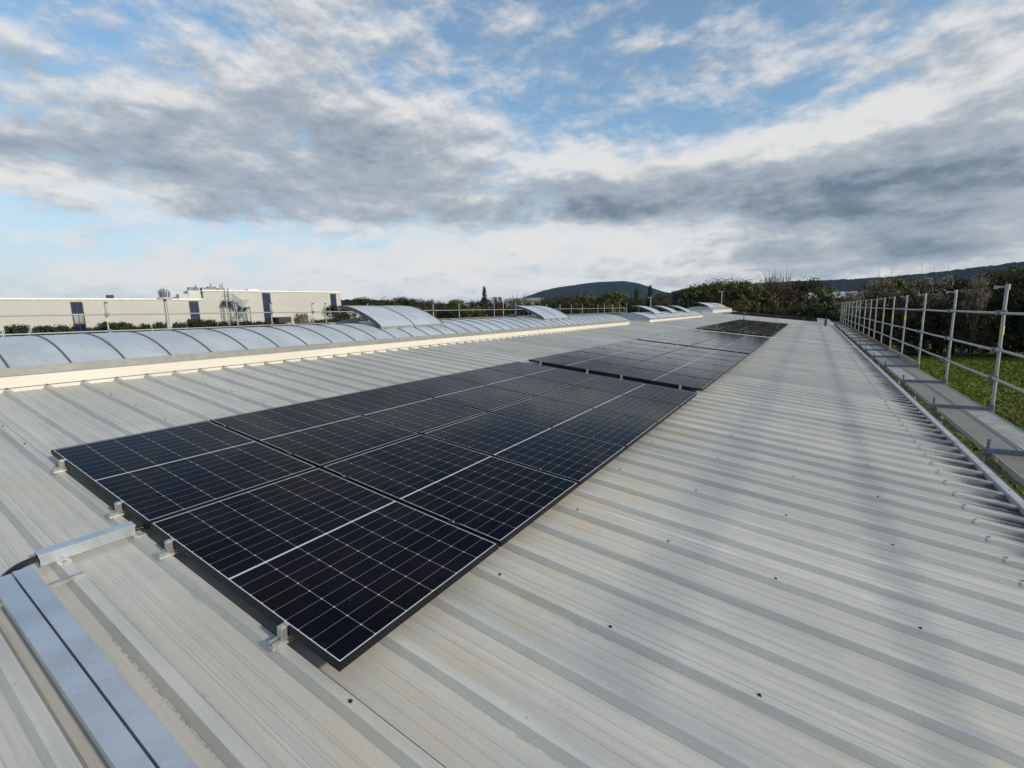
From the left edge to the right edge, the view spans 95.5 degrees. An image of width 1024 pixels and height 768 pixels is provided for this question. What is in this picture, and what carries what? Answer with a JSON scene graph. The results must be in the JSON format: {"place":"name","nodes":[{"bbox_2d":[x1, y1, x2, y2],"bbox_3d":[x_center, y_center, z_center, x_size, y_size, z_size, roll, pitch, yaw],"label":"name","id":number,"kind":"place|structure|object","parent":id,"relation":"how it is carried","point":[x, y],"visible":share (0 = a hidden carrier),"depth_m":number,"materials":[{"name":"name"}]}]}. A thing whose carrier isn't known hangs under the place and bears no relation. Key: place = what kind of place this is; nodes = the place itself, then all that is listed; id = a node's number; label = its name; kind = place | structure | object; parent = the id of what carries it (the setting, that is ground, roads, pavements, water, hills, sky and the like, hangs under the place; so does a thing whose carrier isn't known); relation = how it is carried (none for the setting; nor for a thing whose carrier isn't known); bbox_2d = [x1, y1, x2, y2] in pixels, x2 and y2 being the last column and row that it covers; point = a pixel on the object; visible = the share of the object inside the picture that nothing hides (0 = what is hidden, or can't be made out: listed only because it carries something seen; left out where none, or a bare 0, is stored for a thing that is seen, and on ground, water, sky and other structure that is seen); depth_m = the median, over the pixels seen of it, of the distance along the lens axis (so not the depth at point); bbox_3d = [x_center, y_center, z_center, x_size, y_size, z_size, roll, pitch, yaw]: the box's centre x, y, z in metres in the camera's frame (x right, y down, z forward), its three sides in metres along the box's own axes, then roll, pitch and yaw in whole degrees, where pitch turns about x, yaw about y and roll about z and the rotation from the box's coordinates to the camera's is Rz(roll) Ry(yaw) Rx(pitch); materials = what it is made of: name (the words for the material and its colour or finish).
{"place":"outdoors","nodes":[
{"label":"outdoors","id":0,"kind":"place"},
{"bbox_2d":[0,0,1023,305],"label":"sky","id":1,"kind":"structure","parent":0,"point":[443,150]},
{"bbox_2d":[497,281,667,310],"bbox_3d":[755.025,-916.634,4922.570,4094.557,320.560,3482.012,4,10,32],"label":"distant hill","id":2,"kind":"structure","parent":0,"point":[596,289],"depth_m":4427.03,"materials":[{"name":"green plant"}]},
{"bbox_2d":[654,261,1023,310],"bbox_3d":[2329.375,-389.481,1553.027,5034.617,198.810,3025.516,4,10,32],"label":"wooded ridge","id":3,"kind":"structure","parent":0,"point":[841,285],"depth_m":2203.26,"materials":[{"name":"green plant"}]},
{"bbox_2d":[781,305,1023,497],"bbox_3d":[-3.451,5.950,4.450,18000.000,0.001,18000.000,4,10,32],"label":"ground","id":4,"kind":"structure","parent":0,"point":[957,352],"depth_m":37.38,"materials":[{"name":"green plant"}]},
{"bbox_2d":[3,324,30,336],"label":"bush","id":5,"kind":"object","parent":4,"relation":"on","point":[18,329],"visible":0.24,"depth_m":53.11,"materials":[{"name":"green plant"}]},
{"bbox_2d":[29,324,61,334],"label":"bush","id":6,"kind":"object","parent":4,"relation":"on","point":[43,329],"visible":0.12,"depth_m":54.62,"materials":[{"name":"green plant"}]},
{"bbox_2d":[52,324,76,334],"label":"bush","id":7,"kind":"object","parent":4,"relation":"on","point":[60,328],"visible":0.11,"depth_m":54.84,"materials":[{"name":"green plant"}]},
{"bbox_2d":[92,321,131,332],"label":"bush","id":8,"kind":"object","parent":4,"relation":"on","point":[112,326],"visible":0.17,"depth_m":57.04,"materials":[{"name":"green plant"}]},
{"bbox_2d":[156,288,172,327],"bbox_3d":[-27.149,-2.967,37.062,1.035,9.175,1.035,4,10,32],"label":"antenna mast","id":9,"kind":"object","parent":4,"relation":"on","point":[162,293],"visible":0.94,"depth_m":36.49,"materials":[{"name":"metal"}]},
{"bbox_2d":[0,283,366,336],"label":"logistics hall","id":10,"kind":"structure","parent":4,"relation":"on","point":[210,299],"depth_m":75.64,"materials":[{"name":"white metal"}]},
{"bbox_2d":[425,302,449,319],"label":"tree","id":11,"kind":"object","parent":4,"relation":"on","point":[439,307],"visible":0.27,"depth_m":101.70,"materials":[{"name":"green plant"}]},
{"bbox_2d":[440,305,467,319],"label":"tree","id":12,"kind":"object","parent":4,"relation":"on","point":[452,313],"visible":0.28,"depth_m":101.37,"materials":[{"name":"green plant"}]},
{"bbox_2d":[464,305,487,318],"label":"tree","id":13,"kind":"object","parent":4,"relation":"on","point":[474,311],"visible":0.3,"depth_m":96.72,"materials":[{"name":"green plant"}]},
{"bbox_2d":[483,301,508,317],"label":"tree","id":14,"kind":"object","parent":4,"relation":"on","point":[497,314],"visible":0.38,"depth_m":101.02,"materials":[{"name":"green plant"}]},
{"bbox_2d":[0,311,1023,767],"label":"warehouse","id":15,"kind":"structure","parent":4,"relation":"on","point":[828,651],"depth_m":2.47,"materials":[{"name":"grey metal"}]},
{"bbox_2d":[0,571,85,606],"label":"support rail","id":16,"kind":"object","parent":15,"relation":"on","point":[64,580],"visible":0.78,"depth_m":2.32,"materials":[{"name":"metal"}]},
{"bbox_2d":[0,574,155,767],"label":"cable tray","id":17,"kind":"object","parent":16,"relation":"on","point":[113,740],"visible":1,"depth_m":1.70,"materials":[{"name":"metal"}]},
{"bbox_2d":[34,521,135,566],"bbox_3d":[-2.362,0.884,2.595,0.068,0.064,0.415,12,14,31],"label":"cable tray","id":18,"kind":"object","parent":15,"relation":"on","point":[66,549],"visible":1,"depth_m":2.56,"materials":[{"name":"metal"}]},
{"bbox_2d":[12,566,197,767],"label":"cable tray","id":19,"kind":"object","parent":15,"relation":"on","point":[158,744],"visible":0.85,"depth_m":1.73,"materials":[{"name":"metal"}]},
{"bbox_2d":[107,501,129,518],"bbox_3d":[-2.396,0.764,3.071,0.042,0.092,0.428,12,14,31],"label":"mounting clamp","id":20,"kind":"object","parent":15,"relation":"on","point":[119,511],"visible":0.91,"depth_m":2.92,"materials":[{"name":"metal"}]},
{"bbox_2d":[157,538,180,559],"bbox_3d":[-1.816,0.884,2.717,0.042,0.092,0.428,12,14,31],"label":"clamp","id":21,"kind":"object","parent":15,"relation":"on","point":[169,550],"visible":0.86,"depth_m":2.57,"materials":[{"name":"metal"}]},
{"bbox_2d":[51,420,316,526],"bbox_3d":[-2.571,0.602,3.663,1.722,0.035,1.134,12,14,31],"label":"solar panel","id":22,"kind":"object","parent":15,"relation":"on","point":[147,478],"visible":0.81,"depth_m":3.52,"materials":[{"name":"black"}]},
{"bbox_2d":[268,621,294,651],"bbox_3d":[-0.917,1.070,2.168,0.042,0.092,0.428,12,14,31],"label":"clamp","id":23,"kind":"object","parent":15,"relation":"on","point":[283,638],"visible":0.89,"depth_m":2.02,"materials":[{"name":"metal"}]},
{"bbox_2d":[0,302,627,335],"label":"guard rail","id":24,"kind":"object","parent":15,"relation":"on","point":[106,314],"visible":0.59,"depth_m":19.89,"materials":[{"name":"metal"}]},
{"bbox_2d":[0,305,629,392],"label":"barrel skylight","id":25,"kind":"object","parent":15,"relation":"on","point":[31,362],"visible":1,"depth_m":7.82,"materials":[{"name":"grey plastic"}]},
{"bbox_2d":[210,400,419,467],"bbox_3d":[-1.952,0.440,4.623,1.722,0.037,1.134,12,14,31],"label":"solar panel","id":26,"kind":"object","parent":15,"relation":"on","point":[317,434],"visible":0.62,"depth_m":4.51,"materials":[{"name":"black"}]},
{"bbox_2d":[149,468,498,671],"bbox_3d":[-1.107,0.905,2.769,1.722,0.035,1.134,12,14,31],"label":"solar panel","id":27,"kind":"object","parent":15,"relation":"on","point":[337,572],"visible":1,"depth_m":2.57,"materials":[{"name":"black"}]},
{"bbox_2d":[314,386,485,433],"bbox_3d":[-1.332,0.279,5.583,1.722,0.035,1.134,12,14,31],"label":"solar panel","id":28,"kind":"object","parent":15,"relation":"on","point":[417,413],"visible":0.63,"depth_m":5.49,"materials":[{"name":"black"}]},
{"bbox_2d":[321,434,578,546],"bbox_3d":[-0.488,0.744,3.729,1.722,0.035,1.134,12,14,31],"label":"solar panel","id":29,"kind":"object","parent":15,"relation":"on","point":[501,502],"visible":0.86,"depth_m":3.59,"materials":[{"name":"black"}]},
{"bbox_2d":[388,376,533,411],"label":"solar panel","id":30,"kind":"object","parent":15,"relation":"on","point":[473,395],"visible":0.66,"depth_m":6.46,"materials":[{"name":"black"}]},
{"bbox_2d":[443,368,569,396],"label":"solar panel","id":31,"kind":"object","parent":15,"relation":"on","point":[532,386],"visible":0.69,"depth_m":7.43,"materials":[{"name":"black"}]},
{"bbox_2d":[423,412,625,485],"bbox_3d":[0.132,0.581,4.689,1.722,0.035,1.134,12,14,31],"label":"solar panel","id":32,"kind":"object","parent":15,"relation":"on","point":[580,459],"visible":0.88,"depth_m":4.58,"materials":[{"name":"black"}]},
{"bbox_2d":[486,362,596,384],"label":"solar panel","id":33,"kind":"object","parent":15,"relation":"on","point":[548,373],"visible":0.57,"depth_m":8.40,"materials":[{"name":"black"}]},
{"bbox_2d":[489,396,657,448],"bbox_3d":[0.752,0.418,5.649,1.722,0.035,1.134,12,14,31],"label":"solar panel","id":34,"kind":"object","parent":15,"relation":"on","point":[622,430],"visible":0.92,"depth_m":5.55,"materials":[{"name":"black"}]},
{"bbox_2d":[529,355,625,373],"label":"solar panel","id":35,"kind":"object","parent":15,"relation":"on","point":[581,364],"visible":0.89,"depth_m":9.66,"materials":[{"name":"black"}]},
{"bbox_2d":[555,351,641,366],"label":"solar panel","id":36,"kind":"object","parent":15,"relation":"on","point":[626,362],"visible":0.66,"depth_m":10.69,"materials":[{"name":"black"}]},
{"bbox_2d":[537,385,679,424],"bbox_3d":[1.371,0.259,6.609,1.722,0.035,1.134,12,14,31],"label":"solar panel","id":37,"kind":"object","parent":15,"relation":"on","point":[646,409],"visible":0.88,"depth_m":6.53,"materials":[{"name":"black"}]},
{"bbox_2d":[575,347,656,360],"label":"solar panel","id":38,"kind":"object","parent":15,"relation":"on","point":[622,354],"visible":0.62,"depth_m":11.65,"materials":[{"name":"black"}]},
{"bbox_2d":[596,344,667,355],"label":"solar panel","id":39,"kind":"object","parent":15,"relation":"on","point":[633,350],"visible":0.66,"depth_m":12.62,"materials":[{"name":"black"}]},
{"bbox_2d":[572,376,696,407],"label":"solar panel","id":40,"kind":"object","parent":15,"relation":"on","point":[680,398],"visible":0.89,"depth_m":7.50,"materials":[{"name":"black"}]},
{"bbox_2d":[611,342,677,352],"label":"solar panel","id":41,"kind":"object","parent":15,"relation":"on","point":[647,347],"visible":0.67,"depth_m":13.60,"materials":[{"name":"black"}]},
{"bbox_2d":[623,340,686,349],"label":"solar panel","id":42,"kind":"object","parent":15,"relation":"on","point":[678,347],"visible":0.69,"depth_m":14.53,"materials":[{"name":"black"}]},
{"bbox_2d":[614,306,702,322],"bbox_3d":[10.783,-5.153,33.692,2.925,1.063,15.570,4,10,32],"label":"barrel skylight","id":43,"kind":"object","parent":15,"relation":"on","point":[655,315],"visible":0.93,"depth_m":29.92,"materials":[{"name":"grey plastic"}]},
{"bbox_2d":[607,366,713,390],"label":"solar panel","id":44,"kind":"object","parent":15,"relation":"on","point":[683,381],"visible":1,"depth_m":8.76,"materials":[{"name":"black"}]},
{"bbox_2d":[637,337,696,346],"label":"solar panel","id":45,"kind":"object","parent":15,"relation":"on","point":[674,342],"visible":0.89,"depth_m":15.64,"materials":[{"name":"black"}]},
{"bbox_2d":[628,361,723,380],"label":"solar panel","id":46,"kind":"object","parent":15,"relation":"on","point":[686,371],"visible":0.88,"depth_m":9.78,"materials":[{"name":"black"}]},
{"bbox_2d":[645,356,730,373],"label":"solar panel","id":47,"kind":"object","parent":15,"relation":"on","point":[696,365],"visible":0.86,"depth_m":10.75,"materials":[{"name":"black"}]},
{"bbox_2d":[658,353,737,367],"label":"solar panel","id":48,"kind":"object","parent":15,"relation":"on","point":[731,364],"visible":0.88,"depth_m":11.73,"materials":[{"name":"black"}]},
{"bbox_2d":[669,349,743,362],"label":"solar panel","id":49,"kind":"object","parent":15,"relation":"on","point":[710,355],"visible":0.9,"depth_m":12.69,"materials":[{"name":"black"}]},
{"bbox_2d":[682,302,731,312],"bbox_3d":[22.300,-8.519,52.528,2.925,1.363,13.320,4,10,32],"label":"barrel skylight","id":50,"kind":"object","parent":15,"relation":"on","point":[713,307],"visible":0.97,"depth_m":47.98,"materials":[{"name":"grey plastic"}]},
{"bbox_2d":[681,346,747,357],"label":"solar panel","id":51,"kind":"object","parent":15,"relation":"on","point":[726,353],"visible":0.85,"depth_m":13.65,"materials":[{"name":"black"}]},
{"bbox_2d":[690,343,752,353],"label":"solar panel","id":52,"kind":"object","parent":15,"relation":"on","point":[722,348],"visible":0.99,"depth_m":14.75,"materials":[{"name":"black"}]},
{"bbox_2d":[698,341,756,350],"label":"solar panel","id":53,"kind":"object","parent":15,"relation":"on","point":[730,345],"visible":0.88,"depth_m":15.80,"materials":[{"name":"black"}]},
{"bbox_2d":[549,293,584,314],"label":"tree","id":54,"kind":"object","parent":4,"relation":"on","point":[564,300],"visible":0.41,"depth_m":92.38,"materials":[{"name":"green plant"}]},
{"bbox_2d":[569,291,609,314],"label":"tree","id":55,"kind":"object","parent":4,"relation":"on","point":[592,300],"visible":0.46,"depth_m":89.14,"materials":[{"name":"green plant"}]},
{"bbox_2d":[596,289,628,313],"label":"tree","id":56,"kind":"object","parent":4,"relation":"on","point":[615,295],"visible":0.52,"depth_m":87.68,"materials":[{"name":"green plant"}]},
{"bbox_2d":[615,297,643,312],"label":"tree","id":57,"kind":"object","parent":4,"relation":"on","point":[632,302],"visible":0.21,"depth_m":92.73,"materials":[{"name":"green plant"}]},
{"bbox_2d":[670,288,701,310],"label":"tree","id":58,"kind":"object","parent":4,"relation":"on","point":[689,295],"visible":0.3,"depth_m":78.22,"materials":[{"name":"green plant"}]},
{"bbox_2d":[684,282,719,307],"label":"tree","id":59,"kind":"object","parent":4,"relation":"on","point":[699,290],"visible":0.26,"depth_m":78.18,"materials":[{"name":"green plant"}]},
{"bbox_2d":[685,278,731,306],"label":"tree","id":60,"kind":"object","parent":4,"relation":"on","point":[713,285],"visible":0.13,"depth_m":78.00,"materials":[{"name":"green plant"}]},
{"bbox_2d":[712,289,738,307],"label":"tree","id":61,"kind":"object","parent":4,"relation":"on","point":[716,297],"visible":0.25,"depth_m":71.24,"materials":[{"name":"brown plant"}]},
{"bbox_2d":[717,278,764,311],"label":"tree","id":62,"kind":"object","parent":4,"relation":"on","point":[730,286],"visible":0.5,"depth_m":70.62,"materials":[{"name":"green plant"}]},
{"bbox_2d":[727,278,779,312],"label":"tree","id":63,"kind":"object","parent":4,"relation":"on","point":[757,287],"visible":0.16,"depth_m":70.11,"materials":[{"name":"green plant"}]},
{"bbox_2d":[741,287,782,314],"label":"tree","id":64,"kind":"object","parent":4,"relation":"on","point":[769,296],"visible":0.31,"depth_m":70.08,"materials":[{"name":"green plant"}]},
{"bbox_2d":[752,305,782,313],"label":"tree","id":65,"kind":"object","parent":4,"relation":"on","point":[766,310],"visible":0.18,"depth_m":66.25,"materials":[{"name":"green plant"}]},
{"bbox_2d":[750,269,798,307],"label":"bare tree","id":66,"kind":"object","parent":4,"relation":"on","point":[773,280],"visible":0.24,"depth_m":73.23,"materials":[{"name":"brown plant"}]},
{"bbox_2d":[762,283,797,315],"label":"tree","id":67,"kind":"object","parent":4,"relation":"on","point":[777,290],"visible":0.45,"depth_m":70.51,"materials":[{"name":"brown plant"}]},
{"bbox_2d":[757,268,810,309],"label":"thin crowned tree","id":68,"kind":"object","parent":4,"relation":"on","point":[783,284],"visible":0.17,"depth_m":74.77,"materials":[{"name":"brown plant"}]},
{"bbox_2d":[779,286,809,316],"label":"tree","id":69,"kind":"object","parent":4,"relation":"on","point":[791,293],"visible":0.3,"depth_m":70.11,"materials":[{"name":"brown plant"}]},
{"bbox_2d":[786,303,823,318],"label":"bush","id":70,"kind":"object","parent":4,"relation":"on","point":[811,310],"visible":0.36,"depth_m":63.25,"materials":[{"name":"green plant"}]},
{"bbox_2d":[785,276,831,315],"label":"tree","id":71,"kind":"object","parent":4,"relation":"on","point":[813,284],"visible":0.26,"depth_m":73.45,"materials":[{"name":"green plant"}]},
{"bbox_2d":[802,284,846,320],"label":"tree","id":72,"kind":"object","parent":4,"relation":"on","point":[821,294],"visible":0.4,"depth_m":69.45,"materials":[{"name":"green plant"}]},
{"bbox_2d":[829,312,865,346],"bbox_3d":[43.161,-6.545,60.394,5.131,5.848,4.962,3,10,26],"label":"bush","id":73,"kind":"object","parent":4,"relation":"on","point":[838,315],"visible":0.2,"depth_m":59.16,"materials":[{"name":"green plant"}]},
{"bbox_2d":[830,284,874,325],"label":"blossoming tree","id":74,"kind":"object","parent":4,"relation":"on","point":[850,311],"visible":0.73,"depth_m":59.59,"materials":[{"name":"white plant"}]},
{"bbox_2d":[851,308,886,352],"bbox_3d":[45.362,-6.778,59.810,4.994,6.396,4.889,5,11,38],"label":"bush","id":75,"kind":"object","parent":4,"relation":"on","point":[871,318],"visible":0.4,"depth_m":58.91,"materials":[{"name":"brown plant"}]},
{"bbox_2d":[837,277,902,339],"bbox_3d":[49.864,-9.539,64.760,7.912,10.353,7.500,6,11,40],"label":"tree","id":76,"kind":"object","parent":4,"relation":"on","point":[864,288],"visible":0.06,"depth_m":64.35,"materials":[{"name":"green plant"}]},
{"bbox_2d":[855,268,908,332],"bbox_3d":[48.252,-9.634,61.377,6.073,11.648,6.272,5,11,36],"label":"tree","id":77,"kind":"object","parent":4,"relation":"on","point":[880,303],"visible":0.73,"depth_m":60.64,"materials":[{"name":"green plant"}]},
{"bbox_2d":[869,312,907,351],"bbox_3d":[47.292,-6.384,58.941,4.383,5.734,4.477,-6,9,-25],"label":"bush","id":78,"kind":"object","parent":4,"relation":"on","point":[886,329],"visible":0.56,"depth_m":58.40,"materials":[{"name":"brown plant"}]},
{"bbox_2d":[859,275,919,344],"bbox_3d":[50.908,-9.352,62.688,7.412,10.564,7.744,3,10,29],"label":"tree","id":79,"kind":"object","parent":4,"relation":"on","point":[902,283],"visible":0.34,"depth_m":60.67,"materials":[{"name":"green plant"}]},
{"bbox_2d":[883,304,929,353],"bbox_3d":[48.344,-6.568,57.523,4.354,6.517,5.032,-6,9,-25],"label":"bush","id":80,"kind":"object","parent":4,"relation":"on","point":[902,313],"visible":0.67,"depth_m":56.89,"materials":[{"name":"green plant"}]},
{"bbox_2d":[870,276,943,351],"bbox_3d":[52.366,-9.176,61.751,7.955,10.406,8.126,0,9,9],"label":"tree","id":81,"kind":"object","parent":4,"relation":"on","point":[910,326],"visible":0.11,"depth_m":60.42,"materials":[{"name":"brown plant"}]},
{"bbox_2d":[899,313,947,355],"bbox_3d":[50.201,-6.085,57.157,4.674,5.508,4.834,-3,9,-8],"label":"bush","id":82,"kind":"object","parent":4,"relation":"on","point":[934,317],"visible":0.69,"depth_m":56.35,"materials":[{"name":"green plant"}]},
{"bbox_2d":[833,284,1023,488],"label":"eave scaffold","id":83,"kind":"object","parent":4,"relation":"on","point":[988,450],"visible":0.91,"depth_m":10.67,"materials":[{"name":"metal"}]},
{"bbox_2d":[886,366,921,382],"bbox_3d":[10.666,-0.262,12.726,0.338,0.070,3.360,4,10,32],"label":"scaffold plank","id":84,"kind":"object","parent":83,"relation":"attached to","point":[898,372],"visible":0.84,"depth_m":12.75,"materials":[{"name":"metal"}]},
{"bbox_2d":[902,367,938,382],"bbox_3d":[10.970,-0.244,12.533,0.338,0.070,3.360,4,10,32],"label":"scaffold plank","id":85,"kind":"object","parent":83,"relation":"attached to","point":[917,373],"visible":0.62,"depth_m":12.60,"materials":[{"name":"metal"}]},
{"bbox_2d":[905,382,957,408],"bbox_3d":[8.827,0.220,9.877,0.338,0.070,3.350,4,10,32],"label":"scaffold plank","id":86,"kind":"object","parent":83,"relation":"attached to","point":[925,392],"visible":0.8,"depth_m":9.84,"materials":[{"name":"metal"}]},
{"bbox_2d":[924,382,980,409],"bbox_3d":[9.131,0.236,9.684,0.338,0.070,3.350,4,10,32],"label":"scaffold plank","id":87,"kind":"object","parent":83,"relation":"attached to","point":[953,396],"visible":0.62,"depth_m":9.57,"materials":[{"name":"metal"}]},
{"bbox_2d":[935,407,1018,455],"bbox_3d":[7.055,0.677,7.131,0.338,0.070,3.110,4,10,32],"label":"scaffold plank","id":88,"kind":"object","parent":83,"relation":"attached to","point":[975,431],"visible":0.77,"depth_m":6.97,"materials":[{"name":"metal"}]},
{"bbox_2d":[963,408,1023,450],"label":"scaffold plank","id":89,"kind":"object","parent":83,"relation":"attached to","point":[1007,430],"visible":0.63,"depth_m":7.09,"materials":[{"name":"metal"}]},
{"bbox_2d":[991,453,1023,485],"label":"scaffold plank","id":90,"kind":"object","parent":83,"relation":"attached to","point":[1013,465],"visible":1,"depth_m":5.47,"materials":[{"name":"metal"}]},
{"bbox_2d":[888,264,970,354],"bbox_3d":[50.501,-8.982,56.964,7.775,11.551,7.528,-2,9,-6],"label":"blossoming tree","id":91,"kind":"object","parent":4,"relation":"on","point":[934,303],"visible":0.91,"depth_m":56.05,"materials":[{"name":"green plant"}]},
{"bbox_2d":[924,304,966,355],"bbox_3d":[52.150,-6.468,56.067,4.378,6.553,5.059,2,9,20],"label":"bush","id":92,"kind":"object","parent":4,"relation":"on","point":[944,327],"visible":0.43,"depth_m":55.73,"materials":[{"name":"green plant"}]},
{"bbox_2d":[907,276,997,353],"bbox_3d":[54.991,-8.442,57.916,8.716,9.933,8.429,3,10,30],"label":"tree","id":93,"kind":"object","parent":4,"relation":"on","point":[954,329],"visible":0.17,"depth_m":56.47,"materials":[{"name":"green plant"}]},
{"bbox_2d":[936,299,996,356],"bbox_3d":[52.643,-6.485,53.986,5.628,7.207,5.510,-6,10,-27],"label":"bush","id":94,"kind":"object","parent":4,"relation":"on","point":[961,346],"visible":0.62,"depth_m":53.70,"materials":[{"name":"green plant"}]},
{"bbox_2d":[926,271,1017,354],"bbox_3d":[56.091,-8.434,56.356,7.908,10.344,8.077,-5,9,-24],"label":"tree","id":95,"kind":"object","parent":4,"relation":"on","point":[990,281],"visible":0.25,"depth_m":55.24,"materials":[{"name":"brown plant"}]},
{"bbox_2d":[960,266,994,358],"bbox_3d":[51.788,-7.980,52.045,2.851,10.936,2.944,5,11,39],"label":"blossoming tree","id":96,"kind":"object","parent":4,"relation":"on","point":[980,298],"visible":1,"depth_m":51.80,"materials":[{"name":"green plant"}]},
{"bbox_2d":[965,310,1008,356],"bbox_3d":[54.439,-5.673,53.316,3.757,5.625,4.343,-2,9,-1],"label":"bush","id":97,"kind":"object","parent":4,"relation":"on","point":[988,329],"visible":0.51,"depth_m":52.94,"materials":[{"name":"green plant"}]},
{"bbox_2d":[978,309,1023,356],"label":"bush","id":98,"kind":"object","parent":4,"relation":"on","point":[1021,323],"visible":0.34,"depth_m":52.91,"materials":[{"name":"green plant"}]},
{"bbox_2d":[979,265,1023,348],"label":"tree","id":99,"kind":"object","parent":4,"relation":"on","point":[1016,279],"visible":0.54,"depth_m":52.18,"materials":[{"name":"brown plant"}]},
{"bbox_2d":[979,264,1023,353],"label":"tree","id":100,"kind":"object","parent":4,"relation":"on","point":[1007,270],"visible":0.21,"depth_m":55.69,"materials":[{"name":"green plant"}]},
{"bbox_2d":[1003,306,1023,354],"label":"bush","id":101,"kind":"object","parent":4,"relation":"on","point":[1015,345],"visible":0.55,"depth_m":52.72,"materials":[{"name":"green plant"}]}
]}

